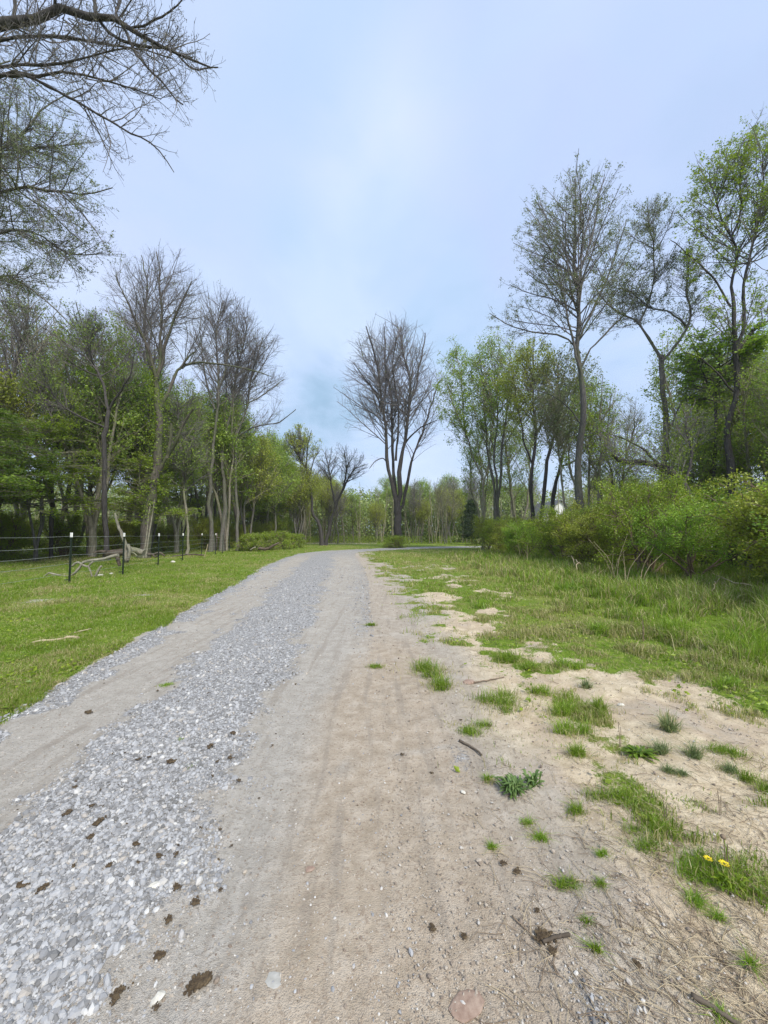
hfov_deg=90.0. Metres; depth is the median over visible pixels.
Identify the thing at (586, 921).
grass tuft
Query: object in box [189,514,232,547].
honeysuckle shrub
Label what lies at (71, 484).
leafy tree
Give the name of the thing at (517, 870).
manure clump
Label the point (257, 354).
bare tree
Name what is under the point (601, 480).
leafy tree
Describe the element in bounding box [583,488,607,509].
leafy tree
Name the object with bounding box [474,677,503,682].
stick
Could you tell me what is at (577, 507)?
honeysuckle shrub
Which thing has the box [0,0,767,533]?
sky
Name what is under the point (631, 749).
weed
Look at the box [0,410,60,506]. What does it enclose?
layered maple
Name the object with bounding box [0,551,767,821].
clover
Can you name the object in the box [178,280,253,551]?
bare tree
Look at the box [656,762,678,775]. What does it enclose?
grass tuft
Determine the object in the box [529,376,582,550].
budding tree
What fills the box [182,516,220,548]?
honeysuckle shrub
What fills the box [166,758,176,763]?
manure clump
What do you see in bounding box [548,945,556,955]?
manure clump
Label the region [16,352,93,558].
forked tree
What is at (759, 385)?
budding tree
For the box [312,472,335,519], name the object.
leafy tree
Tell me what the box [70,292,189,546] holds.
bare tree
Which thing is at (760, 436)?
leafy tree
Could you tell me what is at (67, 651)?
lawn grass
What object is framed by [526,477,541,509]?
bare tree
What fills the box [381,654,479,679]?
grass tuft
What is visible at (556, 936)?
stick
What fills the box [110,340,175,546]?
bare tree
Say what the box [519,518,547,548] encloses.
honeysuckle shrub
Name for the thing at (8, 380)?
leafy tree
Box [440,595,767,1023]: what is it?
dry litter
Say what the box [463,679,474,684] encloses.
stone
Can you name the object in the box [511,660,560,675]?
grass tuft
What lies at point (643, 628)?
dead stalk
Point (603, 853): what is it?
grass tuft
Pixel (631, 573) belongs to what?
grass tuft
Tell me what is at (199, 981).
manure clump
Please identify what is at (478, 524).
honeysuckle shrub
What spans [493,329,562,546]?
budding tree
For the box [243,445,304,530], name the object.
leafy tree
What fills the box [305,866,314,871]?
stone
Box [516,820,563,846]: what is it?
grass tuft
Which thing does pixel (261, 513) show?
layered maple
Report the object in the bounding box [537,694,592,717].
grass tuft
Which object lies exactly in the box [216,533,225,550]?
timber brace
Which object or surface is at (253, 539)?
bramble
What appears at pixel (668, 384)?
budding tree
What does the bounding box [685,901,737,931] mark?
grass tuft
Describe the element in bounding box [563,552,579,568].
stick
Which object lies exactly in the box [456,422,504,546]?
budding tree
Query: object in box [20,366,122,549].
bare tree
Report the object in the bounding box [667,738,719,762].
grass tuft
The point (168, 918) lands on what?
manure clump
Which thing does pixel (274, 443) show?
leafy tree
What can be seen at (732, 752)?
grass tuft
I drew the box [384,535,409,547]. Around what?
bramble
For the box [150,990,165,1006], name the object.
stone
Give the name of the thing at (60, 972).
loose gravel
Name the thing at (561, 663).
grass tuft
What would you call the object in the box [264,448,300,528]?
leafy tree
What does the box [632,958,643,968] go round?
manure clump
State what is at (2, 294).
bare tree
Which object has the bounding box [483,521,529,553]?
honeysuckle shrub
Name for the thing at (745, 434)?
budding tree
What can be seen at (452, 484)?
bare tree
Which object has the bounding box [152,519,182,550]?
honeysuckle shrub
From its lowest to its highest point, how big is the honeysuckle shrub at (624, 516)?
3.721 m
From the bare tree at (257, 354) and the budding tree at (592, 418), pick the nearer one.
the budding tree at (592, 418)
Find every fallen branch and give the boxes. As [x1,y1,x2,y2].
[44,553,118,576]
[147,552,164,557]
[171,553,203,556]
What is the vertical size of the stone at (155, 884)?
0.016 m
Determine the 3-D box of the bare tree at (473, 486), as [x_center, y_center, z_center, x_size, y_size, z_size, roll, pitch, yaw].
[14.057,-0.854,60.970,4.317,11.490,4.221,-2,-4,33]
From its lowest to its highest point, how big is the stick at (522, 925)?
0.008 m
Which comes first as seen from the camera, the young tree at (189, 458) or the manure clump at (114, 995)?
the manure clump at (114, 995)
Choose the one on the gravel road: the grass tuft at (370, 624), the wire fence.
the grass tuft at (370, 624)
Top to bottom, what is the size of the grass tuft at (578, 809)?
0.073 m
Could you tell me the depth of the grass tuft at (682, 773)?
2.30 m
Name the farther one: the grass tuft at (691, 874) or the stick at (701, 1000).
the grass tuft at (691, 874)
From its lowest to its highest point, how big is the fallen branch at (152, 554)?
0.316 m
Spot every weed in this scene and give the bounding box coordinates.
[493,772,534,800]
[522,769,544,787]
[619,744,659,763]
[702,855,750,897]
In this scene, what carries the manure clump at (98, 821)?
on the loose gravel
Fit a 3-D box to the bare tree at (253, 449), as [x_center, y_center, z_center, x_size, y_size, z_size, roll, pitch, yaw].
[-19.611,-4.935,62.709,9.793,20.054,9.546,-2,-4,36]
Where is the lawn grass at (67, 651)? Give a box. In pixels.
[0,546,326,724]
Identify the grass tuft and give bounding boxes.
[156,682,173,688]
[361,622,376,625]
[363,662,390,671]
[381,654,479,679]
[411,670,473,692]
[438,715,508,741]
[446,677,557,719]
[467,597,509,608]
[477,767,495,784]
[480,646,552,672]
[484,836,503,855]
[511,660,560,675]
[514,812,540,832]
[516,680,563,701]
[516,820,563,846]
[519,579,588,594]
[535,707,613,746]
[537,652,602,672]
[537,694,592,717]
[539,865,588,897]
[554,796,610,823]
[556,735,609,764]
[560,771,696,826]
[565,619,628,637]
[566,929,620,968]
[569,677,603,689]
[577,691,625,713]
[577,913,600,927]
[586,842,614,860]
[587,869,613,891]
[595,568,669,579]
[596,812,671,861]
[607,606,751,640]
[626,733,696,760]
[628,835,766,939]
[633,699,705,739]
[654,760,692,778]
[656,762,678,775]
[658,614,767,666]
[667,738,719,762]
[669,862,724,921]
[683,667,767,697]
[685,736,767,776]
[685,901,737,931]
[692,984,741,1023]
[708,755,747,776]
[720,758,767,794]
[722,929,767,991]
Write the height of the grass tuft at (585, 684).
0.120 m
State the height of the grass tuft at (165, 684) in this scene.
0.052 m
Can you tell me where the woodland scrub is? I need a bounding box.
[0,535,767,572]
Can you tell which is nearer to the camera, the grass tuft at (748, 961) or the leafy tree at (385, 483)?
the grass tuft at (748, 961)
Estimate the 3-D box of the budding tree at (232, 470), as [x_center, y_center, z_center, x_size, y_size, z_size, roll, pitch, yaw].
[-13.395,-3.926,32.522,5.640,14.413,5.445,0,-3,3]
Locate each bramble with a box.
[233,532,267,551]
[253,531,282,550]
[269,530,297,549]
[281,532,307,547]
[381,539,394,547]
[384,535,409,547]
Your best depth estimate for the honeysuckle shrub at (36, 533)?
25.17 m
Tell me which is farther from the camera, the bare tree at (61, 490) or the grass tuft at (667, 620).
the bare tree at (61, 490)
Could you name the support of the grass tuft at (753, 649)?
on the ground at (414, 740)
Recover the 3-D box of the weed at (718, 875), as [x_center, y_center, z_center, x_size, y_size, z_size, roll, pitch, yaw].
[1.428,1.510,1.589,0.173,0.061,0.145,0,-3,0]
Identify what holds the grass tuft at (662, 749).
on the ground at (414, 740)
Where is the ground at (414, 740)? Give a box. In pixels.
[0,536,767,1023]
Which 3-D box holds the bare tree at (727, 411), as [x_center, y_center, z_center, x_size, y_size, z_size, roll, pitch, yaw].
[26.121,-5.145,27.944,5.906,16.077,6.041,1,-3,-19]
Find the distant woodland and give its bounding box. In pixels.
[0,468,764,544]
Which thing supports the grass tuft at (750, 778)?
on the ground at (414, 740)
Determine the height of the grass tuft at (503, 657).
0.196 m
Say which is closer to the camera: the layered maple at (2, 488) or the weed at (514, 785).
the weed at (514, 785)
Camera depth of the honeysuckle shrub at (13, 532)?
20.93 m
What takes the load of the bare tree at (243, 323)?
on the ground at (414, 740)
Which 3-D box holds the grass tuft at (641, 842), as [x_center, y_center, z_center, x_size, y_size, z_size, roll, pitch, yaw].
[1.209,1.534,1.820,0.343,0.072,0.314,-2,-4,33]
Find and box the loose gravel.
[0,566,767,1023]
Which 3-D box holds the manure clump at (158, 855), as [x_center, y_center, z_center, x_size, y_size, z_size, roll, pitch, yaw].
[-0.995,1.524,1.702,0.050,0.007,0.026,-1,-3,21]
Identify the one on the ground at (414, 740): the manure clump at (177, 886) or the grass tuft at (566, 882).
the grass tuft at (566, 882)
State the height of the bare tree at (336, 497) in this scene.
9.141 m
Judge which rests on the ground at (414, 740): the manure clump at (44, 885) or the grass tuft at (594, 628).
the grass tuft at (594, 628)
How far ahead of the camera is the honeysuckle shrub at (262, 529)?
41.96 m
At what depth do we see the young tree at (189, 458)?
25.41 m
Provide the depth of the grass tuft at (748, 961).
1.29 m
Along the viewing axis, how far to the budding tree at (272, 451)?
52.98 m
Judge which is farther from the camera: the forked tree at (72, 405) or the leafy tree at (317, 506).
the leafy tree at (317, 506)
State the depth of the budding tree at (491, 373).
31.26 m
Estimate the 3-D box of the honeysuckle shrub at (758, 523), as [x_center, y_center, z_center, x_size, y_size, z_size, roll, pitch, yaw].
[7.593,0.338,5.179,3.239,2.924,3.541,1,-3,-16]
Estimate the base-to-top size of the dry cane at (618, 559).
1.293 m
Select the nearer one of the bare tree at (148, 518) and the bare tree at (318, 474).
the bare tree at (148, 518)
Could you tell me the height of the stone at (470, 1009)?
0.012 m
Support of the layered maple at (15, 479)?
on the ground at (414, 740)
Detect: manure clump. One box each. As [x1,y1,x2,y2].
[16,877,30,887]
[35,880,52,894]
[61,809,72,815]
[91,815,106,825]
[109,981,133,1006]
[151,1001,160,1011]
[153,950,165,960]
[156,853,165,857]
[163,914,172,923]
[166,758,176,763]
[172,882,181,890]
[183,970,212,996]
[190,895,200,905]
[428,923,436,932]
[461,932,467,938]
[512,866,521,874]
[533,926,557,944]
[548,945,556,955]
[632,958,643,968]
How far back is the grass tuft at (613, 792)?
2.10 m
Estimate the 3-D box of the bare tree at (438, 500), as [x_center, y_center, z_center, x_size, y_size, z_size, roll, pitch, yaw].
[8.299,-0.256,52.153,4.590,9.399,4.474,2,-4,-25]
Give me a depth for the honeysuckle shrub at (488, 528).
26.88 m
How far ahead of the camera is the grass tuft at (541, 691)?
3.48 m
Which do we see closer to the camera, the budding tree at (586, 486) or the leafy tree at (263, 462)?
the leafy tree at (263, 462)
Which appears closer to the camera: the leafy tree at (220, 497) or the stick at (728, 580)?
the stick at (728, 580)
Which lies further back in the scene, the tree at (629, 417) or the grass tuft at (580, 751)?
the tree at (629, 417)
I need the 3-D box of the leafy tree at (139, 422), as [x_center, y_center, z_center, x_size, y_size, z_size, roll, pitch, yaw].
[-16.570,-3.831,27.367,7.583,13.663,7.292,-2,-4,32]
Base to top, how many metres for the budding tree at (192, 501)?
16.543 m
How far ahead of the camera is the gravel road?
2.06 m
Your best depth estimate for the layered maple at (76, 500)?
20.48 m
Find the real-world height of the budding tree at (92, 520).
15.961 m
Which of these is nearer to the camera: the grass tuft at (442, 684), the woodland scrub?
the grass tuft at (442, 684)
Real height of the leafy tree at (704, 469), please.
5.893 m
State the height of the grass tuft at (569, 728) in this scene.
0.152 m
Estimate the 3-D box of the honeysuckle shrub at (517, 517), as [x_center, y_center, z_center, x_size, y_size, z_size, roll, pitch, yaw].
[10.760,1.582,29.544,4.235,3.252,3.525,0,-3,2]
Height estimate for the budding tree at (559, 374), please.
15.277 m
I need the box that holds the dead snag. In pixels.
[114,513,131,562]
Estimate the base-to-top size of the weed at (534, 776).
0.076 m
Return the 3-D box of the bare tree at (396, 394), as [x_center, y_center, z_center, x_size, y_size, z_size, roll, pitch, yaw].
[0.725,-8.748,39.950,12.074,24.982,11.829,0,-3,0]
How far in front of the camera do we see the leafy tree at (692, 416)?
17.57 m
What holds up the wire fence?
on the ground at (414, 740)
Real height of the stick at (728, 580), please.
0.155 m
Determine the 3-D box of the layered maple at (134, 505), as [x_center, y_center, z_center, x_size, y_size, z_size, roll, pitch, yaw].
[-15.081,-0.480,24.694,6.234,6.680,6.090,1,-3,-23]
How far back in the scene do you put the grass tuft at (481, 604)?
7.53 m
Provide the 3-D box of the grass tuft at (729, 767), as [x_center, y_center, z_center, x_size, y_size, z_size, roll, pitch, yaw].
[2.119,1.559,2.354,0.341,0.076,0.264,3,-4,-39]
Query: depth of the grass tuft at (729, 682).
3.60 m
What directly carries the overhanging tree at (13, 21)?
on the ground at (414, 740)
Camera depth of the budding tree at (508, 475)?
32.63 m
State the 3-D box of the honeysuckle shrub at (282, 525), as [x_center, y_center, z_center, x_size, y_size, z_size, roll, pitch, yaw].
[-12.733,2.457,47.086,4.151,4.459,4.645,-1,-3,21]
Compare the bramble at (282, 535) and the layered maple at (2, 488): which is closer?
the layered maple at (2, 488)
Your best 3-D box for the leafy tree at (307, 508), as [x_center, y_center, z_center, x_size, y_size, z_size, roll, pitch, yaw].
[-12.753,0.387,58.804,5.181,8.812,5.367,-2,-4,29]
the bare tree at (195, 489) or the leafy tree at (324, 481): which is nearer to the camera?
the bare tree at (195, 489)
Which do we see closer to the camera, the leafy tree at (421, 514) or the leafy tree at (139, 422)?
the leafy tree at (139, 422)
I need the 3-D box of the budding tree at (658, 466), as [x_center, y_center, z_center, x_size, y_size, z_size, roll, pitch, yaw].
[9.365,-1.164,13.321,4.603,6.464,3.047,0,-3,0]
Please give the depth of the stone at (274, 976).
1.25 m
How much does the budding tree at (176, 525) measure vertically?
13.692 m
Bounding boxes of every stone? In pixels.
[148,881,158,887]
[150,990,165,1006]
[178,859,187,864]
[265,971,281,988]
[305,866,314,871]
[448,989,484,1023]
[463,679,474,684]
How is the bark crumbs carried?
on the gravel road
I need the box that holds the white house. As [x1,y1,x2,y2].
[524,500,571,519]
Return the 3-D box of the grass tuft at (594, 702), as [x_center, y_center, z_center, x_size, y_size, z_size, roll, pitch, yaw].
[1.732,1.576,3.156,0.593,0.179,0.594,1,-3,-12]
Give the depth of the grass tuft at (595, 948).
1.34 m
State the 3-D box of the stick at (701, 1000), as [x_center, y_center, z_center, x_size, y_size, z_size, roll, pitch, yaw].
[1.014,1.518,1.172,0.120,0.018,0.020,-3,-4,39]
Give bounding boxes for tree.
[0,0,222,180]
[0,58,125,328]
[0,199,23,360]
[0,262,61,507]
[0,283,145,552]
[0,294,76,552]
[0,363,49,468]
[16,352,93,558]
[20,301,144,559]
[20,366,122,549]
[22,306,152,556]
[37,394,144,511]
[53,370,139,554]
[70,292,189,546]
[87,359,209,518]
[93,242,271,557]
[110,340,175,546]
[111,426,180,549]
[143,378,215,552]
[145,370,202,548]
[148,381,216,553]
[176,366,254,546]
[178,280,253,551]
[187,416,217,539]
[188,389,263,549]
[196,384,260,549]
[203,459,248,524]
[207,287,264,550]
[211,373,275,540]
[216,427,286,548]
[234,326,295,550]
[238,428,298,523]
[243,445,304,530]
[250,420,283,525]
[252,427,287,526]
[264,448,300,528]
[277,459,324,533]
[279,462,323,532]
[281,423,324,545]
[285,496,318,533]
[310,474,339,531]
[311,465,328,540]
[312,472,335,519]
[313,478,350,542]
[315,442,368,544]
[328,482,348,543]
[334,309,445,547]
[341,492,367,542]
[363,501,387,542]
[371,473,397,517]
[378,485,397,532]
[390,483,413,529]
[403,477,434,540]
[405,478,426,542]
[409,497,433,542]
[429,335,502,549]
[430,477,461,543]
[432,472,464,533]
[435,487,465,542]
[446,475,459,528]
[449,487,477,542]
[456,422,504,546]
[458,499,480,544]
[460,472,477,497]
[461,473,480,514]
[462,326,527,548]
[484,472,509,515]
[485,149,658,520]
[490,412,544,549]
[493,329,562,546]
[504,484,535,518]
[520,335,604,546]
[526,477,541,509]
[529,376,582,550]
[548,373,628,550]
[568,387,655,510]
[583,192,730,559]
[583,475,618,496]
[583,481,605,499]
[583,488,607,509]
[584,393,741,565]
[631,310,748,487]
[652,395,765,545]
[652,417,754,501]
[661,313,767,560]
[669,104,767,568]
[688,328,767,566]
[697,315,767,480]
[699,349,767,493]
[725,348,767,482]
[733,341,767,478]
[736,383,767,472]
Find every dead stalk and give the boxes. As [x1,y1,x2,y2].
[642,620,643,640]
[663,801,666,820]
[717,791,721,814]
[720,834,727,868]
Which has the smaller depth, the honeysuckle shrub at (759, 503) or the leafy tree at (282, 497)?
the honeysuckle shrub at (759, 503)
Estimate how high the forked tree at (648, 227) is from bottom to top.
15.899 m
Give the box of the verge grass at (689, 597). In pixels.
[305,545,767,915]
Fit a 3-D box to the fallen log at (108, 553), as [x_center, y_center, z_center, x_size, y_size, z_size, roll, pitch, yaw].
[-11.364,1.902,16.548,3.454,0.616,1.212,-3,-4,41]
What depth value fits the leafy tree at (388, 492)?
66.94 m
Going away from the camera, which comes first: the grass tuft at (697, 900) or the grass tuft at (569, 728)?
the grass tuft at (697, 900)
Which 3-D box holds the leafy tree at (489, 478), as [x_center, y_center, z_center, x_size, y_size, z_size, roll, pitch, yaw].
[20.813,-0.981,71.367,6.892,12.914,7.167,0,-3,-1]
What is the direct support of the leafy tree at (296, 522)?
on the ground at (414, 740)
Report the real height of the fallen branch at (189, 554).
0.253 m
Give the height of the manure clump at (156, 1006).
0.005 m
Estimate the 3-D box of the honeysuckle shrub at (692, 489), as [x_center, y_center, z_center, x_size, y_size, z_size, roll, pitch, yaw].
[10.462,0.501,13.979,4.325,4.186,4.796,-3,-4,40]
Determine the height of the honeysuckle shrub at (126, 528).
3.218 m
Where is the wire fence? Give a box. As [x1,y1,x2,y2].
[0,533,229,583]
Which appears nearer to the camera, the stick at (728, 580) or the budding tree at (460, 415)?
the stick at (728, 580)
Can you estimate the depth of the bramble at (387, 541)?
38.51 m
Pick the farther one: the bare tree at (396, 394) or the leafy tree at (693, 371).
the bare tree at (396, 394)
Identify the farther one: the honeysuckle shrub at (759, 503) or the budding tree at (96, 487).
the budding tree at (96, 487)
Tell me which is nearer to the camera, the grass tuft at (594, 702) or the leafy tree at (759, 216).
the grass tuft at (594, 702)
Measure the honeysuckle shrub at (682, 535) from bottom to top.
2.479 m
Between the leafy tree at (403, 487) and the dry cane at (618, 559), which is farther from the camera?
the leafy tree at (403, 487)
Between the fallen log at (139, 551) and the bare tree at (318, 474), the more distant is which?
the bare tree at (318, 474)
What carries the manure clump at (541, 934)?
on the ground at (414, 740)
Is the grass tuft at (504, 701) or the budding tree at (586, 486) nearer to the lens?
the grass tuft at (504, 701)
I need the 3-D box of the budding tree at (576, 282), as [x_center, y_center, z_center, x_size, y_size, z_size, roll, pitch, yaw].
[10.166,-8.212,20.595,8.175,21.309,7.082,-3,-4,43]
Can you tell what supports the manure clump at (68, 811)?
on the loose gravel
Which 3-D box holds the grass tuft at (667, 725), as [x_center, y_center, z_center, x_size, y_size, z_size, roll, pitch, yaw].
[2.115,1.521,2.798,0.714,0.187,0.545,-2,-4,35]
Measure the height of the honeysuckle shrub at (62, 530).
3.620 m
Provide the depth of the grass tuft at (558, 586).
9.10 m
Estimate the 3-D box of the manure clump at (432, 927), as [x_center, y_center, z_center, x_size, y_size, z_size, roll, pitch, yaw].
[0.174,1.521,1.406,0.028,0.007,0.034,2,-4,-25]
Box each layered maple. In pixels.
[0,403,35,492]
[0,404,69,502]
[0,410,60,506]
[0,412,119,560]
[92,450,202,539]
[155,472,234,545]
[227,489,283,527]
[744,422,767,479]
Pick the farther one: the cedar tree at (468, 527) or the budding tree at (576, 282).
the cedar tree at (468, 527)
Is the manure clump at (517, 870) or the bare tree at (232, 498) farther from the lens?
the bare tree at (232, 498)
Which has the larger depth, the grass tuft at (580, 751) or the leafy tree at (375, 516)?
the leafy tree at (375, 516)
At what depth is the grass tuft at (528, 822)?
1.93 m
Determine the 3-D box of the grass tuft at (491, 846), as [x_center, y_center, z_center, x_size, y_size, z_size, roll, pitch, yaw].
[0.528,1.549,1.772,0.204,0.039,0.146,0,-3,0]
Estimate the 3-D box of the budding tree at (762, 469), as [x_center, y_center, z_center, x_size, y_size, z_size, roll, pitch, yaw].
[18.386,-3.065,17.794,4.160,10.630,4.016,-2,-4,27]
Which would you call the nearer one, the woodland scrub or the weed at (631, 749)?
the weed at (631, 749)
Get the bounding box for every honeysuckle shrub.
[0,506,39,559]
[1,510,54,554]
[21,507,88,555]
[96,513,140,550]
[112,515,140,548]
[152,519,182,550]
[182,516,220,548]
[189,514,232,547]
[228,524,253,546]
[249,521,276,541]
[260,515,296,539]
[464,514,504,549]
[473,516,518,547]
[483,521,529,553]
[498,519,553,556]
[505,513,538,548]
[516,502,610,560]
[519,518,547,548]
[545,505,654,565]
[553,495,634,557]
[585,467,719,573]
[609,472,745,568]
[621,495,761,580]
[677,477,767,573]
[693,459,767,580]
[747,477,767,546]
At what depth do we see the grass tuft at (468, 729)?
2.85 m
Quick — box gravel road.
[0,546,480,1023]
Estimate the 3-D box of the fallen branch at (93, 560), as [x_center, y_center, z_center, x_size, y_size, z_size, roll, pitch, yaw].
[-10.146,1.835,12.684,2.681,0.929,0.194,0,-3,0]
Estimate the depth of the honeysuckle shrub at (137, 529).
31.49 m
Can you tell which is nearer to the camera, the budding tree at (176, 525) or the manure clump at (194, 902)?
the manure clump at (194, 902)
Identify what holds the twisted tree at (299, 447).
on the ground at (414, 740)
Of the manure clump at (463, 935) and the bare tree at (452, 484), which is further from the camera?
the bare tree at (452, 484)
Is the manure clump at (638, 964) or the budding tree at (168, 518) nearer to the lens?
the manure clump at (638, 964)
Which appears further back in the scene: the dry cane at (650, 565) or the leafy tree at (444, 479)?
the leafy tree at (444, 479)
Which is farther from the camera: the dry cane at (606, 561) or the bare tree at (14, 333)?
the bare tree at (14, 333)
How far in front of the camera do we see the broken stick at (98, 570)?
12.49 m
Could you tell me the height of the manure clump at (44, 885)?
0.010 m
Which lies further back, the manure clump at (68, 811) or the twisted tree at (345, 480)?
the twisted tree at (345, 480)
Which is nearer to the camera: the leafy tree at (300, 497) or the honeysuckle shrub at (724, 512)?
the honeysuckle shrub at (724, 512)
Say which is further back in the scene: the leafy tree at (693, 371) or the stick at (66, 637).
the leafy tree at (693, 371)
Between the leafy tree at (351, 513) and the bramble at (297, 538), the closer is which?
the bramble at (297, 538)
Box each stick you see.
[31,636,78,642]
[94,565,101,576]
[459,739,481,754]
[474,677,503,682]
[512,915,533,936]
[542,932,570,943]
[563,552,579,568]
[691,992,740,1023]
[709,569,753,590]
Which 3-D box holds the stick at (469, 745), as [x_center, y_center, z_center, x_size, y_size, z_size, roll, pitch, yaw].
[0.588,1.594,2.605,0.025,0.024,0.202,2,-4,-37]
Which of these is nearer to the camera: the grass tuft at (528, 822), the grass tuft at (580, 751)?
the grass tuft at (528, 822)
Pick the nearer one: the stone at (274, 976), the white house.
the stone at (274, 976)
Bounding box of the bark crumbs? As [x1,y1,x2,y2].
[4,597,363,1023]
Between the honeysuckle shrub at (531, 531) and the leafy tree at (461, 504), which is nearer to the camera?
the honeysuckle shrub at (531, 531)
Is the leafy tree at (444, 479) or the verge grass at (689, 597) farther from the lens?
the leafy tree at (444, 479)
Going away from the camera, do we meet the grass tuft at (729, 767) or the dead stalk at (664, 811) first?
the dead stalk at (664, 811)
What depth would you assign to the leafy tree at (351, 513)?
59.71 m
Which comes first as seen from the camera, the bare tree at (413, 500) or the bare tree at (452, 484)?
the bare tree at (413, 500)
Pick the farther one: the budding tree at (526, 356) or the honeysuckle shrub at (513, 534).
the budding tree at (526, 356)
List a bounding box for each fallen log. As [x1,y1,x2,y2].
[93,549,122,565]
[131,547,145,555]
[258,542,278,550]
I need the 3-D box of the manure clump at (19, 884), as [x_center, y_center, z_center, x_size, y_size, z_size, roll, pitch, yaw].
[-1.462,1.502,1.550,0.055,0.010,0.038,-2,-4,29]
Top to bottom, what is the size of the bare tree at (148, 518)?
20.180 m
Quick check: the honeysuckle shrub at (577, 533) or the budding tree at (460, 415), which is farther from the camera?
the budding tree at (460, 415)
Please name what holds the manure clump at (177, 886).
on the gravel road
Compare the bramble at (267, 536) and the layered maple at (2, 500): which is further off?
the bramble at (267, 536)
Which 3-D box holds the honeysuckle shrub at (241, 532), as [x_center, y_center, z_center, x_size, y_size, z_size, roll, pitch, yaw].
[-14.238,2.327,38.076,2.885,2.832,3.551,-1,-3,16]
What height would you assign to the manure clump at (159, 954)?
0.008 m
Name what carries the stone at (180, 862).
on the gravel road
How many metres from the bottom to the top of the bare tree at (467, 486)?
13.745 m
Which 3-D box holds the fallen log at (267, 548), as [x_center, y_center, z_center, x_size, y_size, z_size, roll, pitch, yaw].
[-8.967,2.666,29.896,1.640,0.670,0.256,0,-3,0]
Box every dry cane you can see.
[590,541,620,575]
[593,534,627,581]
[622,550,643,581]
[641,548,662,578]
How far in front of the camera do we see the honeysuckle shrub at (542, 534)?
16.48 m
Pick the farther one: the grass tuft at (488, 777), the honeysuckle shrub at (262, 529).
the honeysuckle shrub at (262, 529)
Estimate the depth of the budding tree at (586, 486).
66.86 m
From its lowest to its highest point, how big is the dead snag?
2.004 m
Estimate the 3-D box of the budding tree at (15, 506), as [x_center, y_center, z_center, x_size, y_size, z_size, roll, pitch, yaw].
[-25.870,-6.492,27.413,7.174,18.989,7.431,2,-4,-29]
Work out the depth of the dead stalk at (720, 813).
1.99 m
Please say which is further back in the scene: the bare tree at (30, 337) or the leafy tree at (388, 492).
the leafy tree at (388, 492)
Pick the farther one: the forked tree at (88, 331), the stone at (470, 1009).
the forked tree at (88, 331)
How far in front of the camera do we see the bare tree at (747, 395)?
20.30 m
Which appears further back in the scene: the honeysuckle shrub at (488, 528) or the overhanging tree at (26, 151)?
the honeysuckle shrub at (488, 528)
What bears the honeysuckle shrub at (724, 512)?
on the ground at (414, 740)
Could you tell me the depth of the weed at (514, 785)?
2.16 m
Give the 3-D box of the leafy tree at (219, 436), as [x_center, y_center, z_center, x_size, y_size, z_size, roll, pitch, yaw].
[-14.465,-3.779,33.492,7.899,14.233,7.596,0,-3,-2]
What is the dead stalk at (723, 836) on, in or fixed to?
on the ground at (414, 740)
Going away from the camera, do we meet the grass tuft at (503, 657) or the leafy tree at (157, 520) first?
the grass tuft at (503, 657)
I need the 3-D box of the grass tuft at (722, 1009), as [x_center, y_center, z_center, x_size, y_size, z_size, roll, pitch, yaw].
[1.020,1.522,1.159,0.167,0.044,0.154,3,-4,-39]
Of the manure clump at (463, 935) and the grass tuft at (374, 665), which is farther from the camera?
the grass tuft at (374, 665)
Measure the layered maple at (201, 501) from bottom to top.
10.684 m
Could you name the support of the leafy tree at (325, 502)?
on the ground at (414, 740)
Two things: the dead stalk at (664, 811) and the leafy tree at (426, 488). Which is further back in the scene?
the leafy tree at (426, 488)
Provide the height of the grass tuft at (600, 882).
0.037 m
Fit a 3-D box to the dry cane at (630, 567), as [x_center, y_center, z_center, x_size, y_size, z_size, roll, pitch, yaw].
[6.114,1.333,9.399,0.631,1.017,0.120,0,-3,0]
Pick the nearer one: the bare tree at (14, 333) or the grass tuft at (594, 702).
the grass tuft at (594, 702)
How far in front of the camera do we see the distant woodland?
62.21 m
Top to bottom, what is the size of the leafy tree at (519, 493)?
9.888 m
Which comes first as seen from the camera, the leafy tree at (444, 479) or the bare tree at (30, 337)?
the bare tree at (30, 337)
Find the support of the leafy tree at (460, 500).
on the ground at (414, 740)

